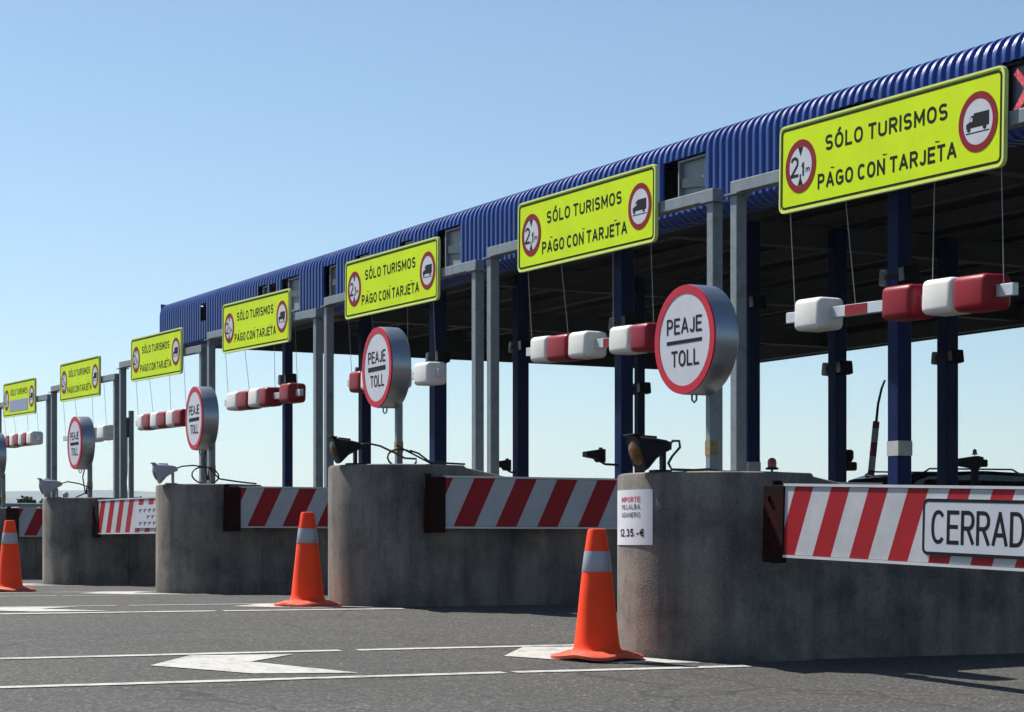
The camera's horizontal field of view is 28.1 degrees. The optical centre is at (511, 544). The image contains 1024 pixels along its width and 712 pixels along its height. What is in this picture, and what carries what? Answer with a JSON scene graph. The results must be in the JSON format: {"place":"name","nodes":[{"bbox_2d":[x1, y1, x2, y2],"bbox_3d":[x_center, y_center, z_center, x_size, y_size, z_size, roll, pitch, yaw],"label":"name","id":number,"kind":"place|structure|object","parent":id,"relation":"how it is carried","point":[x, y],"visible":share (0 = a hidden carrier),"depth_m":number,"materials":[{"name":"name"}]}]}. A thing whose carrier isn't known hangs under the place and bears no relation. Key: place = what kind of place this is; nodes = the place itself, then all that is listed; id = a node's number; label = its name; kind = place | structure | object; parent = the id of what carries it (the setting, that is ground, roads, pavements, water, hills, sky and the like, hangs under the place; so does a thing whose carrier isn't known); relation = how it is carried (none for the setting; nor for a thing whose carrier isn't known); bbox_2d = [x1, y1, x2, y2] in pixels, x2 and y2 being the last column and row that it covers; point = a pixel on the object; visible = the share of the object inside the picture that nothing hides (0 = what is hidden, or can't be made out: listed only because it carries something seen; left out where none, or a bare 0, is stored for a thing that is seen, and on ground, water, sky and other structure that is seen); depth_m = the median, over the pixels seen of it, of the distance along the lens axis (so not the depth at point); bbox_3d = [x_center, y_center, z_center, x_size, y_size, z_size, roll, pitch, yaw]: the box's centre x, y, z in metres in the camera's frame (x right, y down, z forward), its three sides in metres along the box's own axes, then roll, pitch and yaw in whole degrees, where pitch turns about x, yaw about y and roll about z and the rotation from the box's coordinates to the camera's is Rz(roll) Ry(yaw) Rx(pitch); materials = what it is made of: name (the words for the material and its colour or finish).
{"place":"outdoors","nodes":[
{"label":"outdoors","id":0,"kind":"place"},
{"bbox_2d":[5,503,41,507],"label":"parapet wall","id":1,"kind":"structure","parent":0,"point":[34,505],"depth_m":46.87,"materials":[{"name":"metal"}]},
{"bbox_2d":[5,490,155,507],"bbox_3d":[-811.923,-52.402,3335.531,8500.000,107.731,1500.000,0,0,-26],"label":"hills","id":2,"kind":"structure","parent":0,"point":[13,496],"depth_m":3410.59,"materials":[{"name":"grey"}]},
{"bbox_2d":[0,579,1023,711],"bbox_3d":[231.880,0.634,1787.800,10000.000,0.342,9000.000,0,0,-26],"label":"ground","id":3,"kind":"structure","parent":0,"point":[973,683],"depth_m":10.52,"materials":[{"name":"grey asphalt"}]},
{"bbox_2d":[0,520,35,591],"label":"traffic cone","id":4,"kind":"object","parent":3,"relation":"on","point":[10,574],"visible":1,"depth_m":20.35,"materials":[{"name":"orange plastic"}]},
{"bbox_2d":[0,508,41,578],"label":"toll island","id":5,"kind":"structure","parent":3,"relation":"on","point":[30,551],"depth_m":27.92,"materials":[{"name":"concrete"}]},
{"bbox_2d":[0,433,6,507],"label":"toll sign","id":6,"kind":"object","parent":5,"relation":"on","point":[3,454],"visible":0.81,"depth_m":28.08,"materials":[{"name":"metal"}]},
{"bbox_2d":[6,506,41,538],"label":"swing gate","id":7,"kind":"structure","parent":5,"relation":"attached to","point":[28,522],"depth_m":27.79,"materials":[{"name":"white metal"}]},
{"bbox_2d":[116,345,206,497],"bbox_3d":[-5.403,-1.611,31.494,0.160,2.750,4.465,0,0,-26],"label":"lane portal","id":8,"kind":"object","parent":5,"relation":"on","point":[201,350],"visible":0.58,"depth_m":33.35,"materials":[{"name":"metal"}]},
{"bbox_2d":[131,328,182,381],"bbox_3d":[-5.459,-2.906,31.449,0.049,0.679,2.684,0,1,-26],"label":"overhead sign","id":9,"kind":"object","parent":8,"relation":"attached to","point":[157,355],"visible":1,"depth_m":31.33,"materials":[{"name":"metal"}]},
{"bbox_2d":[136,357,185,430],"bbox_3d":[-5.431,-2.326,31.778,0.255,1.092,2.771,0,0,-26],"label":"height bar","id":10,"kind":"object","parent":8,"relation":"hanging from","point":[160,420],"visible":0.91,"depth_m":31.42,"materials":[{"name":"plastic"}]},
{"bbox_2d":[16,495,36,507],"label":"tree","id":11,"kind":"object","parent":3,"relation":"on","point":[26,499],"visible":0.12,"depth_m":76.76,"materials":[{"name":"green plant"}]},
{"bbox_2d":[42,497,155,584],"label":"toll island","id":12,"kind":"structure","parent":3,"relation":"on","point":[75,551],"depth_m":23.69,"materials":[{"name":"concrete"}]},
{"bbox_2d":[37,478,90,497],"bbox_3d":[-5.219,-0.663,23.900,0.672,0.227,0.202,0,0,-26],"label":"warning lamp","id":13,"kind":"object","parent":12,"relation":"on","point":[47,487],"visible":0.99,"depth_m":23.74,"materials":[{"name":"grey plastic"}]},
{"bbox_2d":[67,416,94,496],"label":"toll sign","id":14,"kind":"object","parent":12,"relation":"on","point":[81,442],"visible":0.94,"depth_m":23.96,"materials":[{"name":"metal"}]},
{"bbox_2d":[92,497,155,536],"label":"swing gate","id":15,"kind":"structure","parent":12,"relation":"attached to","point":[125,516],"depth_m":22.79,"materials":[{"name":"white metal"}]},
{"bbox_2d":[204,308,323,486],"bbox_3d":[-3.352,-1.638,27.343,0.160,2.803,4.465,0,0,-26],"label":"lane portal","id":16,"kind":"object","parent":12,"relation":"on","point":[316,315],"visible":0.69,"depth_m":25.40,"materials":[{"name":"metal"}]},
{"bbox_2d":[222,289,291,353],"bbox_3d":[-3.415,-2.966,27.313,0.049,0.679,2.684,0,1,-26],"label":"overhead sign","id":17,"kind":"object","parent":16,"relation":"attached to","point":[264,320],"visible":1,"depth_m":27.20,"materials":[{"name":"metal"}]},
{"bbox_2d":[225,322,305,410],"bbox_3d":[-3.369,-2.383,27.605,0.257,1.088,3.041,0,0,-26],"label":"height bar","id":18,"kind":"object","parent":16,"relation":"hanging from","point":[265,397],"visible":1,"depth_m":27.16,"materials":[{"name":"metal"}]},
{"bbox_2d":[156,484,327,593],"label":"toll island","id":19,"kind":"structure","parent":3,"relation":"on","point":[199,550],"depth_m":19.55,"materials":[{"name":"concrete"}]},
{"bbox_2d":[185,386,218,483],"bbox_3d":[-2.990,-1.064,19.978,0.257,0.961,0.628,0,0,-26],"label":"toll sign","id":20,"kind":"object","parent":19,"relation":"on","point":[202,418],"visible":0.96,"depth_m":19.81,"materials":[{"name":"metal"}]},
{"bbox_2d":[150,462,256,483],"bbox_3d":[-2.983,-0.686,19.767,1.015,0.206,0.199,0,0,-18],"label":"warning lamp","id":21,"kind":"object","parent":19,"relation":"on","point":[161,472],"visible":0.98,"depth_m":19.61,"materials":[{"name":"grey plastic"}]},
{"bbox_2d":[223,484,327,530],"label":"swing gate","id":22,"kind":"structure","parent":19,"relation":"attached to","point":[261,507],"depth_m":19.58,"materials":[{"name":"white metal"}]},
{"bbox_2d":[320,260,486,486],"bbox_3d":[-1.300,-1.635,23.192,0.160,2.798,4.465,0,0,-26],"label":"lane portal","id":23,"kind":"object","parent":19,"relation":"on","point":[476,269],"visible":0.69,"depth_m":21.28,"materials":[{"name":"metal"}]},
{"bbox_2d":[345,237,440,319],"bbox_3d":[-1.371,-2.997,23.178,0.049,0.679,2.684,0,1,-26],"label":"overhead sign","id":24,"kind":"object","parent":23,"relation":"attached to","point":[408,275],"visible":1,"depth_m":23.05,"materials":[{"name":"metal"}]},
{"bbox_2d":[347,301,446,392],"bbox_3d":[-1.376,-2.342,23.570,0.255,1.165,2.681,0,0,-26],"label":"height bar","id":25,"kind":"object","parent":23,"relation":"hanging from","point":[429,374],"visible":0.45,"depth_m":22.51,"materials":[{"name":"plastic"}]},
{"bbox_2d":[274,512,340,606],"bbox_3d":[-1.539,0.105,15.414,0.430,0.708,0.430,0,0,-34],"label":"traffic cone","id":26,"kind":"object","parent":3,"relation":"on","point":[307,586],"visible":1,"depth_m":15.33,"materials":[{"name":"orange plastic"}]},
{"bbox_2d":[0,584,691,672],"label":"road chevrons","id":27,"kind":"object","parent":3,"relation":"on","point":[238,663],"visible":0.73,"depth_m":10.85,"materials":[{"name":"paint"}]},
{"bbox_2d":[0,583,749,687],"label":"road lines","id":28,"kind":"object","parent":3,"relation":"on","point":[158,682],"visible":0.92,"depth_m":10.73,"materials":[{"name":"paint"}]},
{"bbox_2d":[328,464,616,606],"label":"toll island","id":29,"kind":"structure","parent":3,"relation":"on","point":[384,550],"depth_m":15.45,"materials":[{"name":"concrete"}]},
{"bbox_2d":[362,327,410,463],"bbox_3d":[-0.936,-1.145,15.829,0.251,1.072,0.626,0,0,-26],"label":"toll sign","id":30,"kind":"object","parent":29,"relation":"on","point":[386,368],"visible":0.99,"depth_m":15.68,"materials":[{"name":"metal"}]},
{"bbox_2d":[327,436,464,464],"bbox_3d":[-0.890,-0.702,15.648,1.054,0.241,0.226,0,0,-19],"label":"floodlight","id":31,"kind":"object","parent":29,"relation":"on","point":[341,449],"visible":0.96,"depth_m":15.46,"materials":[{"name":"plastic"}]},
{"bbox_2d":[396,445,435,463],"bbox_3d":[-0.645,-0.673,15.757,0.511,0.203,0.030,0,0,11],"label":"loose cable","id":32,"kind":"object","parent":31,"relation":"attached to","point":[421,458],"visible":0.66,"depth_m":15.77,"materials":[{"name":"rubber"}]},
{"bbox_2d":[160,31,1023,488],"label":"toll canopy","id":33,"kind":"object","parent":29,"relation":"on","point":[956,231],"visible":0.65,"depth_m":23.98,"materials":[{"name":"blue metal"}]},
{"bbox_2d":[203,304,205,320],"bbox_3d":[-4.648,-3.611,31.965,0.290,0.270,0.200,0,0,-28],"label":"lane signal","id":34,"kind":"object","parent":33,"relation":"attached to","point":[204,312],"visible":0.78,"depth_m":31.97,"materials":[{"name":"black metal"}]},
{"bbox_2d":[263,285,271,294],"bbox_3d":[-3.429,-3.602,29.690,0.290,0.290,0.260,0,0,-28],"label":"lane signal","id":35,"kind":"object","parent":33,"relation":"attached to","point":[265,289],"visible":0.2,"depth_m":29.68,"materials":[{"name":"grey metal"}]},
{"bbox_2d":[272,284,287,291],"bbox_3d":[-3.269,-3.647,29.391,0.290,0.160,0.200,0,0,-28],"label":"lane signal","id":36,"kind":"object","parent":33,"relation":"attached to","point":[285,286],"visible":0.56,"depth_m":29.34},
{"bbox_2d":[278,373,296,384],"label":"column lamp","id":37,"kind":"object","parent":33,"relation":"attached to","point":[290,378],"visible":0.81,"depth_m":30.01,"materials":[{"name":"black plastic"}]},
{"bbox_2d":[288,276,298,311],"bbox_3d":[-2.920,-3.511,28.738,0.290,0.470,0.460,0,0,-28],"label":"lane signal","id":38,"kind":"object","parent":33,"relation":"attached to","point":[293,284],"visible":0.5,"depth_m":28.75,"materials":[{"name":"grey metal"}]},
{"bbox_2d":[330,265,335,295],"bbox_3d":[-2.249,-3.511,27.487,0.290,0.470,0.320,0,0,-28],"label":"lane signal","id":39,"kind":"object","parent":33,"relation":"attached to","point":[332,280],"visible":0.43,"depth_m":27.54,"materials":[{"name":"grey metal"}]},
{"bbox_2d":[425,350,449,362],"bbox_3d":[-0.946,-2.397,26.153,0.196,0.158,0.409,0,0,-26],"label":"column lamp","id":40,"kind":"object","parent":33,"relation":"attached to","point":[443,356],"visible":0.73,"depth_m":25.98,"materials":[{"name":"black plastic"}]},
{"bbox_2d":[445,226,460,266],"bbox_3d":[-0.563,-3.497,24.340,0.290,0.520,0.460,0,0,-28],"label":"lane signal","id":41,"kind":"object","parent":33,"relation":"attached to","point":[452,246],"visible":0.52,"depth_m":24.37,"materials":[{"name":"grey metal"}]},
{"bbox_2d":[499,458,515,472],"bbox_3d":[-0.089,-1.027,26.576,0.331,0.195,0.100,0,0,-26],"label":"camera","id":42,"kind":"object","parent":33,"relation":"attached to","point":[505,465],"visible":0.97,"depth_m":26.54,"materials":[{"name":"black plastic"}]},
{"bbox_2d":[508,339,530,352],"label":"column lamp","id":43,"kind":"object","parent":33,"relation":"attached to","point":[522,345],"visible":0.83,"depth_m":26.52,"materials":[{"name":"black plastic"}]},
{"bbox_2d":[582,447,617,465],"bbox_3d":[0.958,-0.947,21.930,0.410,0.195,0.100,0,0,-26],"label":"camera","id":44,"kind":"object","parent":33,"relation":"attached to","point":[599,455],"visible":1,"depth_m":21.87,"materials":[{"name":"black plastic"}]},
{"bbox_2d":[608,314,638,330],"bbox_3d":[1.204,-2.386,22.051,0.178,0.158,0.389,0,0,-26],"label":"column lamp","id":45,"kind":"object","parent":33,"relation":"attached to","point":[627,319],"visible":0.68,"depth_m":21.90,"materials":[{"name":"black plastic"}]},
{"bbox_2d":[633,382,650,394],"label":"column lamp","id":46,"kind":"object","parent":33,"relation":"attached to","point":[643,388],"visible":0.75,"depth_m":27.32,"materials":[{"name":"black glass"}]},
{"bbox_2d":[678,153,705,211],"bbox_3d":[1.864,-3.486,19.809,0.290,0.500,0.500,0,0,-28],"label":"lane signal","id":47,"kind":"object","parent":33,"relation":"attached to","point":[691,175],"visible":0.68,"depth_m":19.80,"materials":[{"name":"grey metal"}]},
{"bbox_2d":[746,294,765,309],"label":"column lamp","id":48,"kind":"object","parent":33,"relation":"attached to","point":[754,301],"visible":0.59,"depth_m":22.60,"materials":[{"name":"black plastic"}]},
{"bbox_2d":[821,360,852,375],"bbox_3d":[3.698,-2.006,23.284,0.180,0.158,0.392,0,0,-26],"label":"column lamp","id":49,"kind":"object","parent":33,"relation":"attached to","point":[843,367],"visible":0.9,"depth_m":23.13,"materials":[{"name":"black glass"}]},
{"bbox_2d":[847,450,856,470],"bbox_3d":[3.840,-0.962,23.331,0.155,0.250,0.120,0,0,-26],"label":"card reader","id":50,"kind":"object","parent":33,"relation":"attached to","point":[851,466],"visible":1,"depth_m":23.28,"materials":[{"name":"black plastic"}]},
{"bbox_2d":[879,265,920,286],"bbox_3d":[3.400,-2.357,17.972,0.178,0.158,0.389,0,0,-26],"label":"column lamp","id":51,"kind":"object","parent":33,"relation":"attached to","point":[909,274],"visible":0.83,"depth_m":17.83,"materials":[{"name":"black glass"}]},
{"bbox_2d":[931,349,963,364],"bbox_3d":[5.100,-2.196,23.976,0.202,0.158,0.415,0,0,-26],"label":"column lamp","id":52,"kind":"object","parent":33,"relation":"attached to","point":[955,355],"visible":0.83,"depth_m":23.82,"materials":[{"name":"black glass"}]},
{"bbox_2d":[1005,59,1023,110],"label":"lane signal","id":53,"kind":"object","parent":33,"relation":"attached to","point":[1016,87],"visible":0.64,"depth_m":15.81,"materials":[{"name":"red"}]},
{"bbox_2d":[482,188,728,474],"bbox_3d":[0.751,-1.641,19.041,0.160,2.809,4.465,0,0,-26],"label":"lane portal","id":54,"kind":"object","parent":29,"relation":"on","point":[712,199],"visible":0.62,"depth_m":20.50,"materials":[{"name":"metal"}]},
{"bbox_2d":[518,164,658,272],"bbox_3d":[0.673,-3.006,19.042,0.049,0.679,2.684,0,1,-26],"label":"overhead sign","id":55,"kind":"object","parent":54,"relation":"attached to","point":[617,212],"visible":1,"depth_m":18.89,"materials":[{"name":"metal"}]},
{"bbox_2d":[526,248,656,362],"bbox_3d":[0.737,-2.328,19.294,0.256,1.211,2.601,0,0,-26],"label":"height bar","id":56,"kind":"object","parent":54,"relation":"hanging from","point":[635,339],"visible":0.89,"depth_m":19.17,"materials":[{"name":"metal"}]},
{"bbox_2d":[424,473,881,532],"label":"swing gate","id":57,"kind":"structure","parent":29,"relation":"attached to","point":[477,502],"depth_m":15.58,"materials":[{"name":"white metal"}]},
{"bbox_2d":[550,529,642,660],"bbox_3d":[0.463,0.265,11.172,0.430,0.708,0.430,0,0,44],"label":"traffic cone","id":58,"kind":"object","parent":3,"relation":"on","point":[596,636],"visible":1,"depth_m":11.09,"materials":[{"name":"orange plastic"}]},
{"bbox_2d":[617,471,1023,661],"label":"toll island","id":59,"kind":"structure","parent":3,"relation":"on","point":[698,580],"depth_m":11.30,"materials":[{"name":"concrete"}]},
{"bbox_2d":[617,489,652,544],"bbox_3d":[0.671,-0.154,11.459,0.041,0.308,0.395,0,0,-26],"label":"price notice","id":60,"kind":"object","parent":59,"relation":"attached to","point":[634,517],"visible":1,"depth_m":11.39,"materials":[{"name":"white paper"}]},
{"bbox_2d":[655,284,738,468],"bbox_3d":[1.077,-0.940,11.659,0.257,1.073,0.628,0,0,-26],"label":"toll sign","id":61,"kind":"object","parent":59,"relation":"on","point":[696,340],"visible":0.97,"depth_m":11.54,"materials":[{"name":"metal"}]},
{"bbox_2d":[623,433,774,471],"bbox_3d":[1.043,-0.504,11.417,0.868,0.215,0.230,0,0,-18],"label":"warning lamp","id":62,"kind":"object","parent":59,"relation":"on","point":[646,452],"visible":0.99,"depth_m":11.26,"materials":[{"name":"plastic"}]},
{"bbox_2d":[766,458,777,471],"bbox_3d":[1.429,-0.441,11.259,0.072,0.079,0.072,0,0,-26],"label":"beacon light","id":63,"kind":"object","parent":59,"relation":"on","point":[772,463],"visible":1,"depth_m":11.24,"materials":[{"name":"red plastic"}]},
{"bbox_2d":[724,108,1023,470],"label":"lane portal","id":64,"kind":"object","parent":59,"relation":"on","point":[740,189],"visible":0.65,"depth_m":16.75,"materials":[{"name":"metal"}]},
{"bbox_2d":[779,66,1008,213],"bbox_3d":[2.717,-2.906,14.907,0.049,0.679,2.684,0,1,-26],"label":"overhead sign","id":65,"kind":"object","parent":64,"relation":"attached to","point":[949,129],"visible":1,"depth_m":14.73,"materials":[{"name":"metal"}]},
{"bbox_2d":[786,167,1017,331],"bbox_3d":[2.810,-2.242,15.103,0.255,1.254,2.731,0,0,-26],"label":"height bar","id":66,"kind":"object","parent":64,"relation":"hanging from","point":[968,294],"visible":0.98,"depth_m":14.74,"materials":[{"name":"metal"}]},
{"bbox_2d":[762,481,1023,571],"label":"barrier","id":67,"kind":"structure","parent":59,"relation":"attached to","point":[976,527],"depth_m":10.21,"materials":[{"name":"white metal"}]},
{"bbox_2d":[958,456,987,485],"bbox_3d":[5.391,-0.554,24.120,0.470,0.995,0.100,0,0,-26],"label":"beacon bracket","id":68,"kind":"object","parent":59,"relation":"on","point":[974,464],"visible":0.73,"depth_m":24.11,"materials":[{"name":"black metal"}]},
{"bbox_2d":[848,468,1023,489],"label":"parked car","id":69,"kind":"object","parent":3,"relation":"on","point":[986,478],"visible":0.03,"depth_m":26.07,"materials":[{"name":"paint"}]},
{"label":"toll island","id":70,"kind":"object","parent":3,"relation":"on","visible":0},
{"bbox_2d":[0,394,50,506],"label":"lane portal","id":71,"kind":"object","parent":70,"relation":"on","point":[46,398],"visible":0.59,"depth_m":37.84,"materials":[{"name":"metal"}]},
{"bbox_2d":[3,377,36,417],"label":"overhead sign","id":72,"kind":"object","parent":71,"relation":"attached to","point":[19,397],"visible":1,"depth_m":39.58,"materials":[{"name":"metal"}]},
{"bbox_2d":[4,404,42,447],"bbox_3d":[-9.632,-2.353,40.276,0.256,0.857,3.031,0,0,-26],"label":"height bar","id":73,"kind":"object","parent":71,"relation":"hanging from","point":[18,440],"visible":0.98,"depth_m":39.64,"materials":[{"name":"plastic"}]},
{"bbox_2d":[0,0,1023,491],"label":"sky","id":74,"kind":"structure","parent":0,"point":[154,153],"materials":[{"name":"blue"}]},
{"bbox_2d":[868,380,885,474],"bbox_3d":[5.002,-1.279,29.090,0.485,2.125,0.405,0,0,-26],"label":"raised barrier","id":75,"kind":"object","parent":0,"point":[873,446],"visible":0.35,"depth_m":28.93,"materials":[{"name":"metal"}]},
{"bbox_3d":[-2.153,0.004,35.886,16.550,1.020,1.100,0,0,-26],"label":"toll island","id":76,"kind":"object","parent":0,"visible":0},
{"bbox_2d":[48,373,118,497],"bbox_3d":[-7.455,-1.575,35.644,0.160,2.676,4.465,0,0,-26],"label":"lane portal","id":77,"kind":"object","parent":76,"relation":"on","point":[114,378],"visible":0.57,"depth_m":33.73,"materials":[{"name":"metal"}]},
{"bbox_2d":[60,355,100,401],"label":"overhead sign","id":78,"kind":"object","parent":77,"relation":"attached to","point":[80,379],"visible":1,"depth_m":35.48,"materials":[{"name":"metal"}]},
{"bbox_2d":[63,390,112,441],"bbox_3d":[-7.450,-2.287,35.861,0.256,1.030,3.140,0,0,-26],"label":"height bar","id":79,"kind":"object","parent":77,"relation":"hanging from","point":[103,433],"visible":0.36,"depth_m":34.55,"materials":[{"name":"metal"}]},
{"bbox_2d":[126,411,133,497],"bbox_3d":[-6.427,-1.236,34.137,0.208,2.000,0.178,0,0,-26],"label":"signal mast","id":80,"kind":"object","parent":76,"relation":"on","point":[130,448],"visible":0.55,"depth_m":34.09,"materials":[{"name":"metal"}]}
]}

